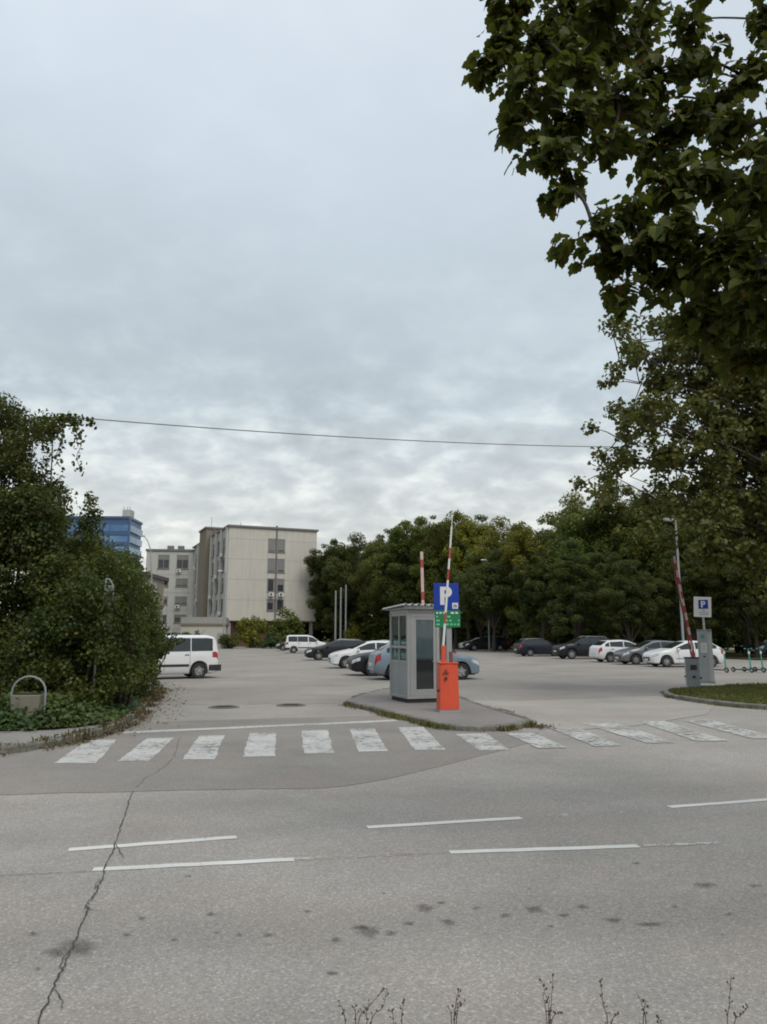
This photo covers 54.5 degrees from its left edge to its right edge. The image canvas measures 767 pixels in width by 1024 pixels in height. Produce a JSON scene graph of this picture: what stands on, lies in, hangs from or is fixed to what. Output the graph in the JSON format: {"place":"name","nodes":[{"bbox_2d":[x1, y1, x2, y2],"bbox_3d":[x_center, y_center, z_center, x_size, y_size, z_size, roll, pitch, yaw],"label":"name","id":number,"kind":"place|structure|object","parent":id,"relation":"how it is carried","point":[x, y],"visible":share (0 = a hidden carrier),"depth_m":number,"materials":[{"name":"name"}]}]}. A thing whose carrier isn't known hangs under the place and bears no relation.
{"place":"outdoors","nodes":[
{"label":"outdoors","id":0,"kind":"place"},
{"bbox_2d":[0,682,159,753],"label":"pavement","id":1,"kind":"structure","parent":0,"point":[16,736],"depth_m":12.79,"materials":[{"name":"concrete"}]},
{"bbox_2d":[0,688,145,729],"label":"planting bed","id":2,"kind":"object","parent":1,"relation":"on","point":[20,728],"visible":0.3,"depth_m":13.84,"materials":[{"name":"plant"}]},
{"bbox_2d":[9,675,46,724],"bbox_3d":[-6.776,3.644,14.206,0.658,1.039,0.300,1,-9,-6],"label":"litter bin","id":3,"kind":"object","parent":2,"relation":"on","point":[30,701],"visible":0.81,"depth_m":14.08,"materials":[{"name":"grey concrete"}]},
{"bbox_2d":[0,474,77,691],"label":"shrub","id":4,"kind":"object","parent":2,"relation":"on","point":[54,522],"visible":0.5,"depth_m":16.87,"materials":[{"name":"green plant"}]},
{"bbox_2d":[0,391,77,643],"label":"vine covered tree","id":5,"kind":"object","parent":2,"relation":"on","point":[15,442],"visible":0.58,"depth_m":17.55,"materials":[{"name":"green plant"}]},
{"bbox_2d":[40,419,65,471],"bbox_3d":[-7.602,-1.514,17.172,0.652,1.240,0.302,0,-9,0],"label":"hanging vine","id":6,"kind":"object","parent":5,"relation":"hanging from","point":[50,427],"visible":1,"depth_m":17.18,"materials":[{"name":"green plant"}]},
{"bbox_2d":[54,413,81,446],"bbox_3d":[-7.273,-1.879,17.130,0.731,0.807,0.307,0,-9,0],"label":"hanging vine","id":7,"kind":"object","parent":5,"relation":"hanging from","point":[62,415],"visible":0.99,"depth_m":17.15,"materials":[{"name":"green plant"}]},
{"bbox_2d":[52,411,96,429],"bbox_3d":[-7.156,-2.131,17.324,1.025,0.376,0.373,4,-10,-22],"label":"hanging vine","id":8,"kind":"object","parent":5,"relation":"hanging from","point":[91,423],"visible":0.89,"depth_m":17.37,"materials":[{"name":"green plant"}]},
{"bbox_2d":[63,418,86,475],"bbox_3d":[-7.083,-1.514,17.085,0.573,1.416,0.318,0,-9,0],"label":"hanging vine","id":9,"kind":"object","parent":5,"relation":"hanging from","point":[80,443],"visible":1,"depth_m":17.08,"materials":[{"name":"green plant"}]},
{"bbox_2d":[57,416,606,446],"bbox_3d":[0.607,-2.375,22.893,19.666,1.702,0.025,5,-11,-29],"label":"overhead cable","id":10,"kind":"object","parent":5,"relation":"attached to","point":[330,436],"visible":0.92,"depth_m":21.51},
{"bbox_2d":[0,549,127,707],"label":"shrub","id":11,"kind":"object","parent":2,"relation":"on","point":[59,672],"visible":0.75,"depth_m":15.95,"materials":[{"name":"green plant"}]},
{"bbox_2d":[0,683,150,730],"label":"ground cover","id":12,"kind":"object","parent":2,"relation":"on","point":[56,713],"visible":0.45,"depth_m":14.34,"materials":[{"name":"green plant"}]},
{"bbox_2d":[58,491,115,668],"bbox_3d":[-8.081,2.300,20.058,2.238,5.643,3.193,4,-10,-22],"label":"shrub","id":13,"kind":"object","parent":2,"relation":"on","point":[88,539],"visible":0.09,"depth_m":19.70,"materials":[{"name":"green plant"}]},
{"bbox_2d":[92,578,113,712],"bbox_3d":[-6.194,2.939,16.461,0.330,2.965,0.048,1,-9,-8],"label":"hidden sign","id":14,"kind":"object","parent":2,"relation":"on","point":[109,586],"visible":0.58,"depth_m":16.57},
{"bbox_2d":[62,540,154,707],"bbox_3d":[-6.650,2.728,17.869,2.188,4.100,3.458,4,-10,-23],"label":"shrub","id":15,"kind":"object","parent":2,"relation":"on","point":[129,618],"visible":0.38,"depth_m":17.20,"materials":[{"name":"green plant"}]},
{"bbox_2d":[114,548,166,696],"bbox_3d":[-7.301,3.218,21.553,2.155,4.322,3.805,4,-10,-21],"label":"shrub","id":16,"kind":"object","parent":2,"relation":"on","point":[156,644],"visible":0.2,"depth_m":21.00,"materials":[{"name":"green plant"}]},
{"bbox_2d":[137,594,185,687],"bbox_3d":[-7.913,4.264,24.882,2.379,3.334,3.551,3,-10,-19],"label":"shrub","id":17,"kind":"object","parent":2,"relation":"on","point":[170,644],"visible":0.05,"depth_m":24.08,"materials":[{"name":"green plant"}]},
{"bbox_2d":[0,679,163,749],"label":"driveway edge grass","id":18,"kind":"structure","parent":1,"relation":"on","point":[154,693],"depth_m":14.94,"materials":[{"name":"plant"}]},
{"bbox_2d":[0,696,766,1023],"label":"road","id":19,"kind":"structure","parent":0,"point":[496,886],"depth_m":5.28,"materials":[{"name":"asphalt"}]},
{"bbox_2d":[0,716,537,794],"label":"asphalt patch","id":20,"kind":"object","parent":19,"relation":"on","point":[291,764],"visible":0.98,"depth_m":10.80,"materials":[{"name":"asphalt"}]},
{"bbox_2d":[0,682,205,755],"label":"fallen leaves","id":21,"kind":"object","parent":20,"relation":"on","point":[127,726],"visible":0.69,"depth_m":14.80,"materials":[{"name":"brown plant"}]},
{"bbox_2d":[55,720,766,762],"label":"crosswalk","id":22,"kind":"structure","parent":19,"relation":"on","point":[136,752],"depth_m":12.84,"materials":[{"name":"paint"}]},
{"bbox_2d":[346,688,529,730],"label":"traffic island","id":23,"kind":"structure","parent":19,"relation":"on","point":[471,715],"depth_m":16.59,"materials":[{"name":"concrete"}]},
{"bbox_2d":[382,603,445,702],"bbox_3d":[0.951,3.726,19.808,1.600,2.505,1.660,3,-10,-20],"label":"parking booth","id":24,"kind":"object","parent":23,"relation":"on","point":[413,676],"visible":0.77,"depth_m":19.23,"materials":[{"name":"grey metal"}]},
{"bbox_2d":[413,617,435,691],"bbox_3d":[1.070,3.660,19.179,0.627,1.898,0.115,3,-10,-20],"label":"door","id":25,"kind":"structure","parent":24,"relation":"in","point":[424,628],"depth_m":19.21,"materials":[{"name":"glass"}]},
{"bbox_2d":[433,583,461,661],"bbox_3d":[1.565,3.205,18.019,0.700,2.950,0.116,1,-9,-4],"label":"parking sign","id":26,"kind":"object","parent":23,"relation":"on","point":[453,610],"visible":0.87,"depth_m":18.11,"materials":[{"name":"blue metal"}]},
{"bbox_2d":[436,510,460,712],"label":"barrier gate","id":27,"kind":"structure","parent":23,"relation":"on","point":[447,701],"depth_m":16.73,"materials":[{"name":"orange metal"}]},
{"bbox_2d":[343,701,536,731],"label":"gutter grass","id":28,"kind":"structure","parent":19,"relation":"on","point":[422,722],"depth_m":14.94,"materials":[{"name":"plant"}]},
{"bbox_2d":[338,704,555,732],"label":"island leaves","id":29,"kind":"object","parent":19,"relation":"on","point":[541,726],"visible":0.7,"depth_m":14.67,"materials":[{"name":"brown plant"}]},
{"bbox_2d":[0,0,766,615],"label":"sky","id":30,"kind":"structure","parent":0,"point":[282,216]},
{"bbox_2d":[420,552,423,603],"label":"barrier gate","id":31,"kind":"structure","parent":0,"point":[422,577],"depth_m":23.85,"materials":[{"name":"white metal"}]},
{"bbox_2d":[151,647,766,704],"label":"parking lot","id":32,"kind":"structure","parent":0,"point":[265,675],"depth_m":30.54,"materials":[{"name":"asphalt"}]},
{"bbox_2d":[158,635,220,677],"bbox_3d":[-9.303,5.982,31.441,4.525,2.022,2.190,5,-11,-28],"label":"parked van","id":33,"kind":"object","parent":32,"relation":"on","point":[193,655],"visible":0.46,"depth_m":31.19,"materials":[{"name":"white paint"}]},
{"bbox_2d":[180,617,228,647],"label":"annex","id":34,"kind":"object","parent":32,"relation":"on","point":[211,626],"visible":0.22,"depth_m":102.75,"materials":[{"name":"metal"}]},
{"bbox_2d":[217,633,243,648],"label":"shrub","id":35,"kind":"object","parent":32,"relation":"on","point":[229,641],"visible":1,"depth_m":99.12,"materials":[{"name":"green plant"}]},
{"bbox_2d":[235,615,266,647],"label":"shrub","id":36,"kind":"object","parent":32,"relation":"on","point":[248,631],"visible":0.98,"depth_m":104.24,"materials":[{"name":"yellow plant"}]},
{"bbox_2d":[258,632,281,647],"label":"shrub","id":37,"kind":"object","parent":32,"relation":"on","point":[271,641],"visible":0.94,"depth_m":99.90,"materials":[{"name":"green plant"}]},
{"bbox_2d":[262,606,305,647],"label":"shrub","id":38,"kind":"object","parent":32,"relation":"on","point":[287,626],"visible":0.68,"depth_m":106.64,"materials":[{"name":"green plant"}]},
{"bbox_2d":[283,635,325,652],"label":"parked van","id":39,"kind":"object","parent":32,"relation":"on","point":[301,642],"visible":0.68,"depth_m":74.81,"materials":[{"name":"white paint"}]},
{"bbox_2d":[304,639,363,659],"bbox_3d":[-3.402,9.992,54.548,4.752,1.642,2.170,2,-10,-11],"label":"parked car","id":40,"kind":"object","parent":32,"relation":"on","point":[321,652],"visible":0.62,"depth_m":53.64,"materials":[{"name":"black paint"}]},
{"bbox_2d":[322,616,369,640],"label":"shrub","id":41,"kind":"object","parent":32,"relation":"on","point":[328,629],"visible":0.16,"depth_m":118.79,"materials":[{"name":"green plant"}]},
{"bbox_2d":[320,531,379,628],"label":"tree","id":42,"kind":"object","parent":32,"relation":"on","point":[343,572],"visible":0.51,"depth_m":116.33,"materials":[{"name":"green plant"}]},
{"bbox_2d":[341,625,364,640],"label":"shrub","id":43,"kind":"object","parent":32,"relation":"on","point":[349,634],"visible":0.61,"depth_m":109.77,"materials":[{"name":"green plant"}]},
{"bbox_2d":[328,640,389,667],"bbox_3d":[-0.908,7.861,41.683,4.332,1.652,2.170,2,-10,-11],"label":"parked car","id":44,"kind":"object","parent":32,"relation":"on","point":[339,658],"visible":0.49,"depth_m":40.78,"materials":[{"name":"white paint"}]},
{"bbox_2d":[347,609,378,641],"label":"shrub","id":45,"kind":"object","parent":32,"relation":"on","point":[354,622],"visible":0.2,"depth_m":113.77,"materials":[{"name":"green plant"}]},
{"bbox_2d":[347,528,402,639],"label":"tree","id":46,"kind":"object","parent":32,"relation":"on","point":[370,603],"visible":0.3,"depth_m":110.46,"materials":[{"name":"green plant"}]},
{"bbox_2d":[361,612,405,640],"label":"shrub","id":47,"kind":"object","parent":32,"relation":"on","point":[383,633],"visible":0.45,"depth_m":108.67,"materials":[{"name":"green plant"}]},
{"bbox_2d":[358,519,437,605],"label":"tree","id":48,"kind":"object","parent":32,"relation":"on","point":[399,540],"visible":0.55,"depth_m":103.86,"materials":[{"name":"green plant"}]},
{"bbox_2d":[346,639,455,675],"bbox_3d":[0.813,6.597,34.252,4.990,1.724,2.279,2,-10,-11],"label":"parked car","id":49,"kind":"object","parent":32,"relation":"on","point":[357,663],"visible":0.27,"depth_m":33.02,"materials":[{"name":"black paint"}]},
{"bbox_2d":[397,516,444,603],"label":"tree","id":50,"kind":"object","parent":32,"relation":"on","point":[420,521],"visible":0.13,"depth_m":103.59,"materials":[{"name":"green plant"}]},
{"bbox_2d":[368,637,479,679],"bbox_3d":[1.672,6.074,31.118,4.549,1.735,2.278,2,-10,-10],"label":"parked car","id":51,"kind":"object","parent":32,"relation":"on","point":[379,661],"visible":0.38,"depth_m":30.35,"materials":[{"name":"blue paint"}]},
{"bbox_2d":[408,509,477,648],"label":"tree","id":52,"kind":"object","parent":32,"relation":"on","point":[432,576],"visible":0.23,"depth_m":97.59,"materials":[{"name":"green plant"}]},
{"bbox_2d":[424,511,494,640],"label":"tree","id":53,"kind":"object","parent":32,"relation":"on","point":[463,529],"visible":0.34,"depth_m":96.04,"materials":[{"name":"green plant"}]},
{"bbox_2d":[439,514,499,642],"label":"tree","id":54,"kind":"object","parent":32,"relation":"on","point":[479,625],"visible":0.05,"depth_m":97.60,"materials":[{"name":"green plant"}]},
{"bbox_2d":[462,635,508,650],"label":"parked car","id":55,"kind":"object","parent":32,"relation":"on","point":[502,643],"visible":0.83,"depth_m":86.10,"materials":[{"name":"black paint"}]},
{"bbox_2d":[445,540,529,651],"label":"tree","id":56,"kind":"object","parent":32,"relation":"on","point":[477,597],"visible":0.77,"depth_m":82.32,"materials":[{"name":"green plant"}]},
{"bbox_2d":[460,620,514,647],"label":"shrub","id":57,"kind":"object","parent":32,"relation":"on","point":[485,632],"visible":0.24,"depth_m":99.14,"materials":[{"name":"green plant"}]},
{"bbox_2d":[458,515,530,649],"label":"tree","id":58,"kind":"object","parent":32,"relation":"on","point":[495,538],"visible":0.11,"depth_m":89.41,"materials":[{"name":"green plant"}]},
{"bbox_2d":[499,523,545,631],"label":"tree","id":59,"kind":"object","parent":32,"relation":"on","point":[519,539],"visible":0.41,"depth_m":80.56,"materials":[{"name":"green plant"}]},
{"bbox_2d":[513,638,556,655],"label":"parked car","id":60,"kind":"object","parent":32,"relation":"on","point":[527,646],"visible":0.71,"depth_m":63.65,"materials":[{"name":"blue paint"}]},
{"bbox_2d":[506,554,573,638],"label":"tree","id":61,"kind":"object","parent":32,"relation":"on","point":[529,597],"visible":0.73,"depth_m":75.01,"materials":[{"name":"green plant"}]},
{"bbox_2d":[519,516,586,643],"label":"tree","id":62,"kind":"object","parent":32,"relation":"on","point":[542,521],"visible":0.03,"depth_m":80.78,"materials":[{"name":"green plant"}]},
{"bbox_2d":[545,539,613,637],"bbox_3d":[16.991,7.622,65.562,5.144,10.208,6.827,-8,-12,38],"label":"tree","id":63,"kind":"object","parent":32,"relation":"on","point":[567,590],"visible":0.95,"depth_m":64.74,"materials":[{"name":"green plant"}]},
{"bbox_2d":[552,636,609,658],"bbox_3d":[15.366,10.341,57.280,4.672,1.842,2.230,2,-10,-10],"label":"parked car","id":64,"kind":"object","parent":32,"relation":"on","point":[575,647],"visible":0.62,"depth_m":56.34,"materials":[{"name":"black paint"}]},
{"bbox_2d":[589,640,635,661],"bbox_3d":[16.228,9.311,50.456,4.332,1.652,2.170,1,-9,-8],"label":"parked car","id":65,"kind":"object","parent":32,"relation":"on","point":[601,651],"visible":0.54,"depth_m":49.58,"materials":[{"name":"white paint"}]},
{"bbox_2d":[594,548,672,642],"bbox_3d":[20.007,7.450,61.816,5.927,9.301,5.771,3,-10,-15],"label":"tree","id":66,"kind":"object","parent":32,"relation":"on","point":[637,607],"visible":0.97,"depth_m":60.70,"materials":[{"name":"green plant"}]},
{"bbox_2d":[614,637,677,664],"bbox_3d":[16.669,8.679,46.632,4.332,1.652,2.170,1,-9,-6],"label":"parked car","id":67,"kind":"object","parent":32,"relation":"on","point":[633,654],"visible":0.6,"depth_m":45.83,"materials":[{"name":"grey paint"}]},
{"bbox_2d":[663,518,684,640],"bbox_3d":[19.818,4.989,49.853,1.721,9.907,0.260,2,-10,-10],"label":"street lamp","id":68,"kind":"object","parent":32,"relation":"on","point":[681,615],"visible":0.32,"depth_m":49.96,"materials":[{"name":"grey metal"}]},
{"bbox_2d":[643,640,723,666],"bbox_3d":[17.278,8.090,43.069,4.332,1.652,2.170,0,-9,-3],"label":"parked car","id":69,"kind":"object","parent":32,"relation":"on","point":[676,652],"visible":0.6,"depth_m":42.24,"materials":[{"name":"white paint"}]},
{"bbox_2d":[694,597,710,628],"bbox_3d":[11.861,4.691,27.523,0.637,3.115,0.090,-3,-10,18],"label":"parking sign","id":70,"kind":"object","parent":32,"relation":"on","point":[702,607],"visible":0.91,"depth_m":27.67,"materials":[{"name":"metal"}]},
{"bbox_2d":[235,636,766,659],"bbox_3d":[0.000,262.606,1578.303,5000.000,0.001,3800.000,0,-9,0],"label":"ground","id":71,"kind":"structure","parent":0,"point":[512,649],"depth_m":60.00,"materials":[{"name":"asphalt"}]},
{"bbox_2d":[56,507,142,561],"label":"glass tower","id":72,"kind":"structure","parent":71,"relation":"on","point":[125,529],"depth_m":253.79,"materials":[{"name":"glass"}]},
{"bbox_2d":[142,571,168,628],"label":"building","id":73,"kind":"structure","parent":71,"relation":"on","point":[159,582],"depth_m":94.14,"materials":[{"name":"concrete"}]},
{"bbox_2d":[324,642,766,658],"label":"verge","id":74,"kind":"structure","parent":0,"point":[731,654],"depth_m":64.38,"materials":[{"name":"plant"}]},
{"bbox_2d":[145,546,194,634],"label":"apartment block","id":75,"kind":"structure","parent":74,"relation":"on","point":[173,565],"depth_m":150.36,"materials":[{"name":"concrete"}]},
{"bbox_2d":[157,555,169,568],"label":"window","id":76,"kind":"structure","parent":75,"relation":"in","point":[163,560],"depth_m":150.78,"materials":[{"name":"glass"}]},
{"bbox_2d":[176,555,188,568],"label":"window","id":77,"kind":"structure","parent":75,"relation":"in","point":[182,560],"depth_m":151.19,"materials":[{"name":"glass"}]},
{"bbox_2d":[190,520,318,645],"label":"office block","id":78,"kind":"structure","parent":74,"relation":"on","point":[264,568],"depth_m":123.53,"materials":[{"name":"concrete"}]},
{"bbox_2d":[304,617,333,641],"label":"shrub","id":79,"kind":"object","parent":74,"relation":"on","point":[317,634],"visible":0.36,"depth_m":144.95,"materials":[{"name":"green plant"}]},
{"bbox_2d":[303,538,360,637],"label":"tree","id":80,"kind":"object","parent":74,"relation":"on","point":[323,597],"visible":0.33,"depth_m":122.72,"materials":[{"name":"green plant"}]},
{"bbox_2d":[497,619,537,647],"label":"shrub","id":81,"kind":"object","parent":74,"relation":"on","point":[516,634],"visible":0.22,"depth_m":95.97,"materials":[{"name":"green plant"}]},
{"bbox_2d":[520,491,615,636],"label":"tree","id":82,"kind":"object","parent":74,"relation":"on","point":[573,504],"visible":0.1,"depth_m":80.91,"materials":[{"name":"green plant"}]},
{"bbox_2d":[552,616,603,643],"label":"shrub","id":83,"kind":"object","parent":74,"relation":"on","point":[569,636],"visible":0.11,"depth_m":85.70,"materials":[{"name":"green plant"}]},
{"bbox_2d":[537,481,663,637],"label":"tree","id":84,"kind":"object","parent":74,"relation":"on","point":[568,524],"visible":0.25,"depth_m":74.38,"materials":[{"name":"green plant"}]},
{"bbox_2d":[572,612,636,638],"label":"shrub","id":85,"kind":"object","parent":74,"relation":"on","point":[595,632],"visible":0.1,"depth_m":81.23,"materials":[{"name":"green plant"}]},
{"bbox_2d":[579,486,683,640],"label":"tree","id":86,"kind":"object","parent":74,"relation":"on","point":[618,528],"visible":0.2,"depth_m":72.60,"materials":[{"name":"green plant"}]},
{"bbox_2d":[598,615,666,643],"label":"shrub","id":87,"kind":"object","parent":74,"relation":"on","point":[639,639],"visible":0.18,"depth_m":78.66,"materials":[{"name":"green plant"}]},
{"bbox_2d":[610,488,720,640],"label":"tree","id":88,"kind":"object","parent":74,"relation":"on","point":[651,562],"visible":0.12,"depth_m":70.54,"materials":[{"name":"green plant"}]},
{"bbox_2d":[643,615,687,640],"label":"shrub","id":89,"kind":"object","parent":74,"relation":"on","point":[657,636],"visible":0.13,"depth_m":76.93,"materials":[{"name":"green plant"}]},
{"bbox_2d":[649,550,728,640],"bbox_3d":[25.432,7.559,61.674,6.293,9.033,4.742,-7,-12,36],"label":"tree","id":90,"kind":"object","parent":74,"relation":"on","point":[689,576],"visible":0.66,"depth_m":61.04,"materials":[{"name":"green plant"}]},
{"bbox_2d":[662,614,730,648],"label":"shrub","id":91,"kind":"object","parent":74,"relation":"on","point":[685,635],"visible":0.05,"depth_m":75.02,"materials":[{"name":"green plant"}]},
{"bbox_2d":[654,490,759,654],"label":"tree","id":92,"kind":"object","parent":74,"relation":"on","point":[685,537],"visible":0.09,"depth_m":65.99,"materials":[{"name":"green plant"}]},
{"bbox_2d":[667,489,751,647],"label":"tree","id":93,"kind":"object","parent":74,"relation":"on","point":[728,645],"visible":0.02,"depth_m":69.17,"materials":[{"name":"green plant"}]},
{"bbox_2d":[703,552,766,656],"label":"tree","id":94,"kind":"object","parent":74,"relation":"on","point":[734,605],"visible":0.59,"depth_m":58.55,"materials":[{"name":"green plant"}]},
{"bbox_2d":[712,618,763,652],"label":"shrub","id":95,"kind":"object","parent":74,"relation":"on","point":[727,636],"visible":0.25,"depth_m":73.33,"materials":[{"name":"green plant"}]},
{"bbox_2d":[733,606,766,652],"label":"shrub","id":96,"kind":"object","parent":74,"relation":"on","point":[759,636],"visible":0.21,"depth_m":71.49,"materials":[{"name":"green plant"}]},
{"bbox_2d":[748,640,766,655],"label":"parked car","id":97,"kind":"object","parent":74,"relation":"on","point":[763,644],"visible":0.54,"depth_m":60.10,"materials":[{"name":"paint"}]},
{"bbox_2d":[472,696,713,730],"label":"entrance lane","id":98,"kind":"structure","parent":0,"point":[579,713],"depth_m":17.95,"materials":[{"name":"asphalt"}]},
{"bbox_2d":[663,686,766,709],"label":"curb","id":99,"kind":"structure","parent":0,"point":[711,701],"depth_m":19.55,"materials":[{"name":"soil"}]},
{"bbox_2d":[569,284,766,601],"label":"tree","id":100,"kind":"object","parent":99,"relation":"on","point":[735,445],"visible":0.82,"depth_m":21.56,"materials":[{"name":"green plant"}]},
{"bbox_2d":[671,556,701,686],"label":"barrier gate","id":101,"kind":"structure","parent":99,"relation":"on","point":[692,673],"depth_m":24.42,"materials":[{"name":"grey metal"}]},
{"bbox_2d":[697,629,715,683],"bbox_3d":[11.620,5.197,26.862,0.520,1.900,0.380,-3,-10,20],"label":"ticket machine","id":102,"kind":"object","parent":99,"relation":"on","point":[705,652],"visible":0.98,"depth_m":26.72,"materials":[{"name":"grey metal"}]},
{"bbox_2d":[668,682,766,703],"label":"turf","id":103,"kind":"structure","parent":99,"relation":"on","point":[742,691],"depth_m":21.78,"materials":[{"name":"green plant"}]},
{"label":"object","id":104,"kind":"structure","parent":0,"visible":0},
{"bbox_2d":[338,987,388,1023],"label":"dry weed","id":105,"kind":"object","parent":104,"relation":"on","point":[367,1008],"visible":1,"depth_m":2.97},
{"bbox_2d":[539,973,562,1023],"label":"dry weed","id":106,"kind":"object","parent":104,"relation":"on","point":[549,1013],"visible":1,"depth_m":2.93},
{"bbox_2d":[461,0,766,387],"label":"maple tree","id":107,"kind":"object","parent":104,"relation":"on","point":[731,257],"visible":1,"depth_m":5.34,"materials":[{"name":"green plant"}]},
{"bbox_2d":[725,977,748,1023],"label":"dry weed","id":108,"kind":"object","parent":104,"relation":"on","point":[734,1013],"visible":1,"depth_m":3.00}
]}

